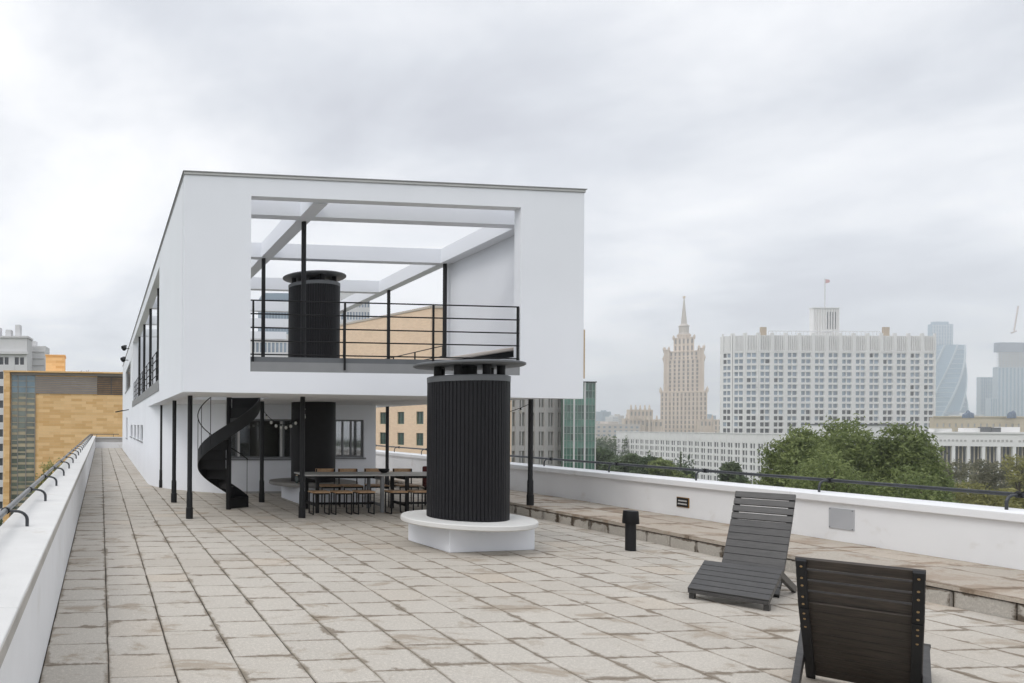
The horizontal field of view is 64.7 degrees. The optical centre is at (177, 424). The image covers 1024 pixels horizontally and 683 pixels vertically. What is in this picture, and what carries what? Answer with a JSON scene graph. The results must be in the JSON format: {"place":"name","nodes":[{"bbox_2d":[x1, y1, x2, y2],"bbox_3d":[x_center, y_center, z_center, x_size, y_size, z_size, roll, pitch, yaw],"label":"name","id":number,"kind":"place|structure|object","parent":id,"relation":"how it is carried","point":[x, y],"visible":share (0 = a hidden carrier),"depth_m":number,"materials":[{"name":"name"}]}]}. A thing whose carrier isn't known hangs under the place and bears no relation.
{"place":"outdoors","nodes":[
{"label":"outdoors","id":0,"kind":"place"},
{"bbox_2d":[197,397,259,509],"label":"spiral staircase","id":1,"kind":"structure","parent":0,"point":[214,458],"depth_m":14.10,"materials":[{"name":"black metal"}]},
{"bbox_2d":[434,347,513,359],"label":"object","id":2,"kind":"object","parent":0,"point":[504,353],"visible":0.14,"depth_m":12.45,"materials":[{"name":"white fabric"}]},
{"bbox_2d":[0,0,1023,418],"label":"sky","id":3,"kind":"structure","parent":0,"point":[734,158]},
{"bbox_2d":[40,448,1023,682],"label":"terrace floor","id":4,"kind":"structure","parent":0,"point":[565,603],"depth_m":6.47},
{"bbox_2d":[269,270,366,503],"bbox_3d":[3.113,-0.866,16.036,2.015,5.170,2.000,0,0,-6],"label":"ventilation chimney","id":5,"kind":"object","parent":4,"relation":"on","point":[320,420],"visible":0.77,"depth_m":15.57,"materials":[{"name":"paint"}]},
{"bbox_2d":[308,490,330,514],"bbox_3d":[2.721,1.494,13.499,0.356,0.445,0.300,0,0,-6],"label":"stool","id":6,"kind":"object","parent":4,"relation":"on","point":[318,492],"visible":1,"depth_m":13.38,"materials":[{"name":"beige wood"}]},
{"bbox_2d":[315,469,340,506],"bbox_3d":[3.172,1.327,14.804,0.420,0.785,0.435,0,0,-6],"label":"chair","id":7,"kind":"object","parent":4,"relation":"on","point":[333,486],"visible":0.73,"depth_m":14.67,"materials":[{"name":"beige wood"}]},
{"bbox_2d":[330,490,352,514],"bbox_3d":[3.156,1.496,13.527,0.356,0.445,0.300,0,0,-6],"label":"stool","id":8,"kind":"object","parent":4,"relation":"on","point":[340,492],"visible":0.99,"depth_m":13.40,"materials":[{"name":"brown wood"}]},
{"bbox_2d":[294,472,395,512],"bbox_3d":[3.331,1.345,14.074,1.815,0.750,0.850,0,0,-6],"label":"dining table","id":9,"kind":"object","parent":4,"relation":"on","point":[315,476],"visible":0.91,"depth_m":13.99,"materials":[{"name":"black metal"}]},
{"bbox_2d":[378,468,389,472],"bbox_3d":[4.207,0.935,14.296,0.230,0.079,0.230,0,0,-6],"label":"bowl","id":10,"kind":"object","parent":9,"relation":"on","point":[381,470],"visible":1,"depth_m":14.22,"materials":[{"name":"black ceramic"}]},
{"bbox_2d":[338,469,363,506],"bbox_3d":[3.661,1.329,14.849,0.420,0.785,0.435,0,0,-4],"label":"chair","id":11,"kind":"object","parent":4,"relation":"on","point":[356,485],"visible":0.77,"depth_m":14.92,"materials":[{"name":"beige wood"}]},
{"bbox_2d":[122,170,586,518],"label":"penthouse building","id":12,"kind":"structure","parent":4,"relation":"on","point":[513,271],"depth_m":12.01,"materials":[{"name":"paint"}]},
{"bbox_2d":[121,345,128,350],"bbox_3d":[-2.500,-3.639,32.858,0.331,0.289,0.545,0,0,26],"label":"security camera","id":13,"kind":"object","parent":12,"relation":"attached to","point":[123,347],"visible":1,"depth_m":32.85,"materials":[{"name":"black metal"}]},
{"bbox_2d":[125,363,130,393],"bbox_3d":[-2.717,-2.531,38.381,0.160,1.270,8.200,0,0,-6],"label":"window","id":14,"kind":"structure","parent":12,"relation":"in","point":[128,371],"depth_m":39.62,"materials":[{"name":"grey glass"}]},
{"bbox_2d":[231,419,290,459],"bbox_3d":[2.054,0.367,17.620,1.740,1.030,0.280,0,0,-6],"label":"window","id":15,"kind":"structure","parent":12,"relation":"in","point":[270,432],"depth_m":17.73,"materials":[{"name":"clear glass"}]},
{"bbox_2d":[265,413,296,428],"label":"string lights","id":16,"kind":"object","parent":12,"relation":"hanging from","point":[290,426],"visible":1,"depth_m":15.62,"materials":[{"name":"white glass"}]},
{"bbox_2d":[335,420,365,458],"bbox_3d":[4.352,0.366,17.848,0.840,1.000,0.230,0,0,-6],"label":"window","id":17,"kind":"structure","parent":12,"relation":"in","point":[341,422],"depth_m":17.91,"materials":[{"name":"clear glass"}]},
{"bbox_2d":[352,490,375,514],"bbox_3d":[3.606,1.499,13.597,0.356,0.445,0.300,0,0,-7],"label":"stool","id":18,"kind":"object","parent":4,"relation":"on","point":[368,492],"visible":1,"depth_m":13.47,"materials":[{"name":"black metal"}]},
{"bbox_2d":[364,468,389,506],"bbox_3d":[4.244,1.333,14.949,0.420,0.785,0.435,0,0,-2],"label":"chair","id":19,"kind":"object","parent":4,"relation":"on","point":[374,470],"visible":0.61,"depth_m":15.11,"materials":[{"name":"beige wood"}]},
{"bbox_2d":[384,490,407,513],"bbox_3d":[4.261,1.503,13.681,0.356,0.445,0.300,0,0,-8],"label":"stool","id":20,"kind":"object","parent":4,"relation":"on","point":[400,492],"visible":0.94,"depth_m":13.56,"materials":[{"name":"black metal"}]},
{"bbox_2d":[393,468,418,506],"bbox_3d":[4.881,1.337,15.010,0.420,0.785,0.435,0,0,-3],"label":"chair","id":21,"kind":"object","parent":4,"relation":"on","point":[411,485],"visible":0.73,"depth_m":15.00,"materials":[{"name":"beige wood"}]},
{"bbox_2d":[387,472,426,511],"bbox_3d":[5.150,1.356,14.274,1.825,0.750,0.850,0,0,-6],"label":"dining table","id":22,"kind":"object","parent":4,"relation":"on","point":[405,476],"visible":0.35,"depth_m":14.14,"materials":[{"name":"black metal"}]},
{"bbox_2d":[407,490,426,510],"bbox_3d":[4.707,1.506,13.738,0.356,0.445,0.300,0,0,-7],"label":"stool","id":23,"kind":"object","parent":4,"relation":"on","point":[422,492],"visible":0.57,"depth_m":13.61,"materials":[{"name":"brown wood"}]},
{"bbox_2d":[422,466,426,504],"bbox_3d":[5.592,1.314,14.942,0.540,0.840,0.580,0,0,-6],"label":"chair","id":24,"kind":"object","parent":4,"relation":"on","point":[424,480],"visible":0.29,"depth_m":15.13,"materials":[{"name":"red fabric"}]},
{"bbox_2d":[401,359,537,552],"bbox_3d":[4.107,0.402,9.929,1.800,2.645,1.800,0,0,-6],"label":"ventilation chimney","id":25,"kind":"object","parent":4,"relation":"on","point":[468,464],"visible":1,"depth_m":9.48,"materials":[{"name":"paint"}]},
{"bbox_2d":[622,510,639,550],"bbox_3d":[6.269,1.461,9.694,0.206,0.553,0.206,0,0,-6],"label":"bollard lamp","id":26,"kind":"object","parent":4,"relation":"on","point":[630,519],"visible":1,"depth_m":9.64,"materials":[{"name":"black metal"}]},
{"bbox_2d":[688,491,796,610],"bbox_3d":[5.866,1.237,7.210,1.534,0.999,0.631,0,0,-39],"label":"wooden lounger","id":27,"kind":"object","parent":4,"relation":"on","point":[750,567],"visible":1,"depth_m":7.32,"materials":[{"name":"grey wood"}]},
{"bbox_2d":[791,556,931,682],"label":"wooden lounger","id":28,"kind":"object","parent":4,"relation":"on","point":[858,626],"visible":1,"depth_m":4.26,"materials":[{"name":"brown wood"}]},
{"bbox_2d":[511,381,596,469],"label":"office block","id":29,"kind":"structure","parent":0,"point":[564,428],"depth_m":139.15,"materials":[{"name":"green glass"}]},
{"bbox_2d":[596,410,610,421],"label":"distant block","id":30,"kind":"structure","parent":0,"point":[601,415],"depth_m":1904.65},
{"bbox_2d":[605,415,618,423],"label":"distant block","id":31,"kind":"structure","parent":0,"point":[611,418],"depth_m":1754.16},
{"bbox_2d":[596,422,639,447],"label":"distant block","id":32,"kind":"structure","parent":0,"point":[604,429],"depth_m":950.00,"materials":[{"name":"grey concrete"}]},
{"bbox_2d":[598,426,637,435],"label":"windows","id":33,"kind":"structure","parent":32,"relation":"in","point":[598,426],"depth_m":949.71,"materials":[{"name":"grey glass"}]},
{"bbox_2d":[614,414,623,423],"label":"distant block","id":34,"kind":"structure","parent":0,"point":[620,418],"depth_m":1800.00,"materials":[{"name":"grey concrete"}]},
{"bbox_2d":[720,278,935,433],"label":"government tower","id":35,"kind":"structure","parent":0,"point":[773,383],"depth_m":600.53,"materials":[{"name":"white concrete"}]},
{"bbox_2d":[723,372,729,425],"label":"windows","id":36,"kind":"structure","parent":35,"relation":"in","point":[728,373],"depth_m":610.05,"materials":[{"name":"grey glass"}]},
{"bbox_2d":[723,410,729,431],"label":"darker windows","id":37,"kind":"structure","parent":35,"relation":"in","point":[724,411],"depth_m":609.15,"materials":[{"name":"grey glass"}]},
{"bbox_2d":[734,410,741,432],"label":"darker windows","id":38,"kind":"structure","parent":35,"relation":"in","point":[735,411],"depth_m":605.15,"materials":[{"name":"grey glass"}]},
{"bbox_2d":[734,372,742,425],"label":"windows","id":39,"kind":"structure","parent":35,"relation":"in","point":[736,373],"depth_m":605.59,"materials":[{"name":"grey glass"}]},
{"bbox_2d":[746,378,754,432],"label":"darker windows","id":40,"kind":"structure","parent":35,"relation":"in","point":[748,379],"depth_m":603.09,"materials":[{"name":"grey glass"}]},
{"bbox_2d":[747,372,755,413],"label":"windows","id":41,"kind":"structure","parent":35,"relation":"in","point":[748,373],"depth_m":602.64,"materials":[{"name":"grey glass"}]},
{"bbox_2d":[827,312,835,328],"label":"turret window","id":42,"kind":"structure","parent":35,"relation":"in","point":[827,312],"depth_m":611.69,"materials":[{"name":"grey glass"}]},
{"bbox_2d":[760,372,931,432],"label":"windows","id":43,"kind":"structure","parent":35,"relation":"in","point":[762,373],"depth_m":601.03,"materials":[{"name":"grey glass"}]},
{"bbox_2d":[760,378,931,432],"bbox_3d":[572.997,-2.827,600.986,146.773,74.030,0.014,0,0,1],"label":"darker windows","id":44,"kind":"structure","parent":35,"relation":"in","point":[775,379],"depth_m":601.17,"materials":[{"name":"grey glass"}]},
{"bbox_2d":[801,424,913,471],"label":"podium building","id":45,"kind":"structure","parent":0,"point":[874,427],"depth_m":420.00,"materials":[{"name":"white concrete"}]},
{"bbox_2d":[928,322,952,345],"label":"glass tower","id":46,"kind":"structure","parent":0,"point":[943,331],"depth_m":2300.00,"materials":[{"name":"blue glass"}]},
{"bbox_2d":[885,427,1023,494],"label":"colonnade building","id":47,"kind":"structure","parent":0,"point":[992,445],"depth_m":336.25,"materials":[{"name":"white stone"}]},
{"bbox_2d":[944,411,964,415],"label":"distant block","id":48,"kind":"structure","parent":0,"point":[953,413],"depth_m":1512.74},
{"bbox_2d":[948,413,983,415],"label":"distant block","id":49,"kind":"structure","parent":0,"point":[960,414],"depth_m":1314.59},
{"bbox_2d":[929,410,1023,431],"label":"beige building","id":50,"kind":"structure","parent":0,"point":[968,419],"depth_m":514.12,"materials":[{"name":"beige concrete"}]},
{"bbox_2d":[976,377,992,415],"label":"glass tower","id":51,"kind":"structure","parent":0,"point":[984,387],"depth_m":2210.00,"materials":[{"name":"grey glass"}]},
{"bbox_2d":[985,342,1023,417],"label":"skyscraper","id":52,"kind":"structure","parent":0,"point":[1008,388],"depth_m":2070.00,"materials":[{"name":"grey glass"}]},
{"bbox_2d":[1010,306,1018,333],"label":"tower crane","id":53,"kind":"object","parent":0,"point":[1014,331],"visible":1,"depth_m":2058.79,"materials":[{"name":"beige metal"}]},
{"bbox_3d":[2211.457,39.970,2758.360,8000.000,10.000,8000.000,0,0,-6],"label":"ground","id":54,"kind":"structure","parent":0,"visible":0},
{"bbox_2d":[0,325,49,523],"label":"apartment tower","id":55,"kind":"structure","parent":54,"relation":"on","point":[19,351],"depth_m":149.75,"materials":[{"name":"grey"}]},
{"bbox_2d":[5,357,8,364],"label":"window","id":56,"kind":"structure","parent":55,"relation":"in","point":[6,358],"depth_m":149.97,"materials":[{"name":"grey glass"}]},
{"bbox_2d":[15,357,18,364],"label":"window","id":57,"kind":"structure","parent":55,"relation":"in","point":[16,358],"depth_m":149.97,"materials":[{"name":"grey glass"}]},
{"bbox_2d":[20,357,23,364],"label":"window","id":58,"kind":"structure","parent":55,"relation":"in","point":[21,358],"depth_m":149.97,"materials":[{"name":"grey glass"}]},
{"bbox_2d":[30,457,63,495],"bbox_3d":[-8.128,11.831,44.925,4.147,19.651,4.468,0,0,-35],"label":"tree","id":59,"kind":"object","parent":54,"relation":"on","point":[44,469],"visible":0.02,"depth_m":44.54,"materials":[{"name":"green plant"}]},
{"bbox_2d":[3,354,122,522],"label":"office building","id":60,"kind":"structure","parent":54,"relation":"on","point":[54,411],"depth_m":75.60,"materials":[{"name":"yellow brick"}]},
{"bbox_2d":[250,334,287,356],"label":"distant tower","id":61,"kind":"structure","parent":54,"relation":"on","point":[276,347],"depth_m":189.84,"materials":[{"name":"white concrete"}]},
{"bbox_2d":[258,293,287,333],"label":"distant tower","id":62,"kind":"structure","parent":54,"relation":"on","point":[276,296],"depth_m":259.84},
{"bbox_2d":[340,293,369,323],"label":"distant tower","id":63,"kind":"structure","parent":54,"relation":"on","point":[362,310],"depth_m":239.84,"materials":[{"name":"white concrete"}]},
{"bbox_2d":[340,306,511,461],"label":"brick building","id":64,"kind":"structure","parent":54,"relation":"on","point":[407,426],"depth_m":115.84,"materials":[{"name":"beige brick"}]},
{"bbox_2d":[381,412,385,423],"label":"window","id":65,"kind":"structure","parent":64,"relation":"in","point":[383,414],"depth_m":120.04,"materials":[{"name":"teal glass"}]},
{"bbox_2d":[381,432,385,443],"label":"window","id":66,"kind":"structure","parent":64,"relation":"in","point":[383,434],"depth_m":120.01,"materials":[{"name":"teal"}]},
{"bbox_2d":[398,412,403,423],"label":"window","id":67,"kind":"structure","parent":64,"relation":"in","point":[400,414],"depth_m":116.16,"materials":[{"name":"teal glass"}]},
{"bbox_2d":[398,433,403,444],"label":"window","id":68,"kind":"structure","parent":64,"relation":"in","point":[400,435],"depth_m":116.07,"materials":[{"name":"teal glass"}]},
{"bbox_2d":[417,411,422,423],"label":"window","id":69,"kind":"structure","parent":64,"relation":"in","point":[419,414],"depth_m":112.24,"materials":[{"name":"teal"}]},
{"bbox_2d":[417,433,422,445],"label":"window","id":70,"kind":"structure","parent":64,"relation":"in","point":[419,435],"depth_m":112.11,"materials":[{"name":"teal glass"}]},
{"bbox_2d":[596,446,621,470],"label":"tree","id":71,"kind":"object","parent":54,"relation":"on","point":[604,455],"visible":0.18,"depth_m":187.66,"materials":[{"name":"green plant"}]},
{"bbox_2d":[596,434,628,457],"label":"woodland","id":72,"kind":"object","parent":54,"relation":"on","point":[611,446],"visible":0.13,"depth_m":506.28,"materials":[{"name":"green plant"}]},
{"bbox_2d":[607,453,646,472],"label":"tree","id":73,"kind":"object","parent":54,"relation":"on","point":[631,458],"visible":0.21,"depth_m":173.80,"materials":[{"name":"green plant"}]},
{"bbox_2d":[629,454,662,474],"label":"tree","id":74,"kind":"object","parent":54,"relation":"on","point":[644,460],"visible":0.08,"depth_m":164.65,"materials":[{"name":"green plant"}]},
{"bbox_2d":[618,450,694,471],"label":"woodland","id":75,"kind":"object","parent":54,"relation":"on","point":[685,465],"depth_m":229.00,"materials":[{"name":"green plant"}]},
{"bbox_2d":[644,456,694,478],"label":"tree","id":76,"kind":"object","parent":54,"relation":"on","point":[659,461],"visible":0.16,"depth_m":148.78,"materials":[{"name":"green plant"}]},
{"bbox_2d":[622,296,719,432],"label":"spired hotel","id":77,"kind":"structure","parent":54,"relation":"on","point":[683,400],"depth_m":1059.04,"materials":[{"name":"stone"}]},
{"bbox_2d":[631,412,650,415],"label":"windows","id":78,"kind":"structure","parent":77,"relation":"in","point":[631,412],"depth_m":1039.75,"materials":[{"name":"grey"}]},
{"bbox_2d":[661,393,705,431],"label":"windows","id":79,"kind":"structure","parent":77,"relation":"in","point":[662,393],"depth_m":1058.45,"materials":[{"name":"grey glass"}]},
{"bbox_2d":[669,360,697,390],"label":"windows","id":80,"kind":"structure","parent":77,"relation":"in","point":[687,360],"depth_m":1059.48,"materials":[{"name":"grey glass"}]},
{"bbox_2d":[670,352,696,358],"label":"windows","id":81,"kind":"structure","parent":77,"relation":"in","point":[687,352],"depth_m":1062.33,"materials":[{"name":"grey glass"}]},
{"bbox_2d":[675,339,692,350],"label":"windows","id":82,"kind":"structure","parent":77,"relation":"in","point":[679,339],"depth_m":1069.88,"materials":[{"name":"grey glass"}]},
{"bbox_2d":[715,421,719,432],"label":"windows","id":83,"kind":"structure","parent":77,"relation":"in","point":[715,421],"depth_m":1038.23,"materials":[{"name":"grey glass"}]},
{"bbox_2d":[679,451,681,471],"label":"poplar tree","id":84,"kind":"object","parent":54,"relation":"on","point":[680,460],"visible":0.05,"depth_m":159.96,"materials":[{"name":"green plant"}]},
{"bbox_2d":[681,470,695,478],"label":"tree","id":85,"kind":"object","parent":54,"relation":"on","point":[692,473],"visible":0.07,"depth_m":148.77,"materials":[{"name":"green plant"}]},
{"bbox_2d":[616,431,829,483],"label":"government annex","id":86,"kind":"object","parent":54,"relation":"on","point":[711,451],"visible":0.5,"depth_m":424.75,"materials":[{"name":"white concrete"}]},
{"bbox_2d":[618,450,775,482],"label":"windows","id":87,"kind":"structure","parent":86,"relation":"in","point":[618,450],"depth_m":414.09,"materials":[{"name":"grey glass"}]},
{"bbox_2d":[715,461,751,483],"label":"tree","id":88,"kind":"object","parent":54,"relation":"on","point":[732,466],"visible":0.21,"depth_m":129.14,"materials":[{"name":"green plant"}]},
{"bbox_2d":[746,423,871,492],"bbox_3d":[55.049,10.873,61.722,9.479,22.335,8.549,0,0,-6],"label":"tree","id":89,"kind":"object","parent":54,"relation":"on","point":[793,447],"visible":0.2,"depth_m":61.30,"materials":[{"name":"green plant"}]},
{"bbox_2d":[774,446,891,495],"bbox_3d":[50.244,11.821,53.849,8.696,20.379,7.745,0,0,-6],"label":"tree","id":90,"kind":"object","parent":54,"relation":"on","point":[832,470],"visible":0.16,"depth_m":53.78,"materials":[{"name":"green plant"}]},
{"bbox_2d":[814,413,898,496],"bbox_3d":[62.681,10.407,66.275,10.252,23.361,10.696,0,0,-6],"label":"tree","id":91,"kind":"object","parent":54,"relation":"on","point":[840,438],"visible":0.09,"depth_m":64.32,"materials":[{"name":"green plant"}]},
{"bbox_2d":[862,461,954,501],"bbox_3d":[53.840,12.345,51.723,7.648,19.374,8.805,0,0,43],"label":"tree","id":92,"kind":"object","parent":54,"relation":"on","point":[909,493],"visible":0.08,"depth_m":51.30,"materials":[{"name":"green plant"}]},
{"bbox_2d":[858,421,965,502],"bbox_3d":[65.118,10.833,63.108,9.558,22.534,9.134,0,0,-6],"label":"tree","id":93,"kind":"object","parent":54,"relation":"on","point":[910,448],"visible":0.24,"depth_m":61.93,"materials":[{"name":"green plant"}]},
{"bbox_2d":[936,344,968,415],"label":"twisted tower","id":94,"kind":"structure","parent":54,"relation":"on","point":[951,380],"depth_m":2114.90,"materials":[{"name":"blue glass"}]},
{"bbox_2d":[929,458,981,502],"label":"tree","id":95,"kind":"object","parent":54,"relation":"on","point":[957,474],"visible":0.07,"depth_m":117.99,"materials":[{"name":"green plant"}]},
{"bbox_2d":[948,477,1017,507],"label":"tree","id":96,"kind":"object","parent":54,"relation":"on","point":[971,498],"visible":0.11,"depth_m":79.78,"materials":[{"name":"green plant"}]},
{"bbox_2d":[945,459,1023,501],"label":"woodland","id":97,"kind":"object","parent":54,"relation":"on","point":[965,480],"visible":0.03,"depth_m":194.37,"materials":[{"name":"green plant"}]},
{"bbox_2d":[961,458,1015,505],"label":"tree","id":98,"kind":"object","parent":54,"relation":"on","point":[984,477],"visible":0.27,"depth_m":124.14,"materials":[{"name":"green plant"}]},
{"bbox_2d":[989,453,1023,504],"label":"tree","id":99,"kind":"object","parent":54,"relation":"on","point":[1017,477],"visible":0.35,"depth_m":118.38,"materials":[{"name":"green plant"}]},
{"bbox_2d":[995,486,1023,508],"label":"tree","id":100,"kind":"object","parent":54,"relation":"on","point":[1019,505],"visible":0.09,"depth_m":83.80,"materials":[{"name":"green plant"}]},
{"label":"terrace base","id":101,"kind":"structure","parent":0,"visible":0},
{"bbox_2d":[0,436,95,682],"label":"parapet wall","id":102,"kind":"structure","parent":101,"relation":"on","point":[34,555],"depth_m":4.98,"materials":[{"name":"paint"}]},
{"bbox_2d":[0,434,92,525],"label":"pipe railing","id":103,"kind":"object","parent":102,"relation":"on","point":[4,511],"visible":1,"depth_m":7.47,"materials":[{"name":"metal"}]},
{"bbox_2d":[95,437,121,447],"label":"parapet wall","id":104,"kind":"structure","parent":101,"relation":"on","point":[108,442],"depth_m":50.78,"materials":[{"name":"paint"}]},
{"bbox_2d":[39,449,660,682],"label":"joint bed","id":105,"kind":"object","parent":101,"relation":"on","point":[155,605],"depth_m":6.55,"materials":[{"name":"grey concrete"}]},
{"bbox_2d":[376,450,1023,569],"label":"parapet wall","id":106,"kind":"structure","parent":101,"relation":"on","point":[986,535],"depth_m":9.47,"materials":[{"name":"paint"}]},
{"bbox_2d":[677,497,688,507],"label":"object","id":107,"kind":"object","parent":106,"relation":"attached to","point":[682,502],"depth_m":11.77,"materials":[{"name":"brown metal"}]},
{"bbox_2d":[376,445,1023,509],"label":"pipe railing","id":108,"kind":"object","parent":106,"relation":"on","point":[1016,494],"visible":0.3,"depth_m":10.04,"materials":[{"name":"metal"}]},
{"bbox_2d":[829,507,854,530],"bbox_3d":[8.774,1.243,9.258,0.021,0.270,0.315,0,0,-6],"label":"hatch cover","id":109,"kind":"object","parent":106,"relation":"attached to","point":[843,519],"visible":1,"depth_m":9.24,"materials":[{"name":"grey metal"}]},
{"bbox_2d":[376,470,1023,621],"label":"stone ledge","id":110,"kind":"object","parent":101,"relation":"on","point":[998,591],"visible":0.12,"depth_m":8.73,"materials":[{"name":"beige stone"}]}
]}

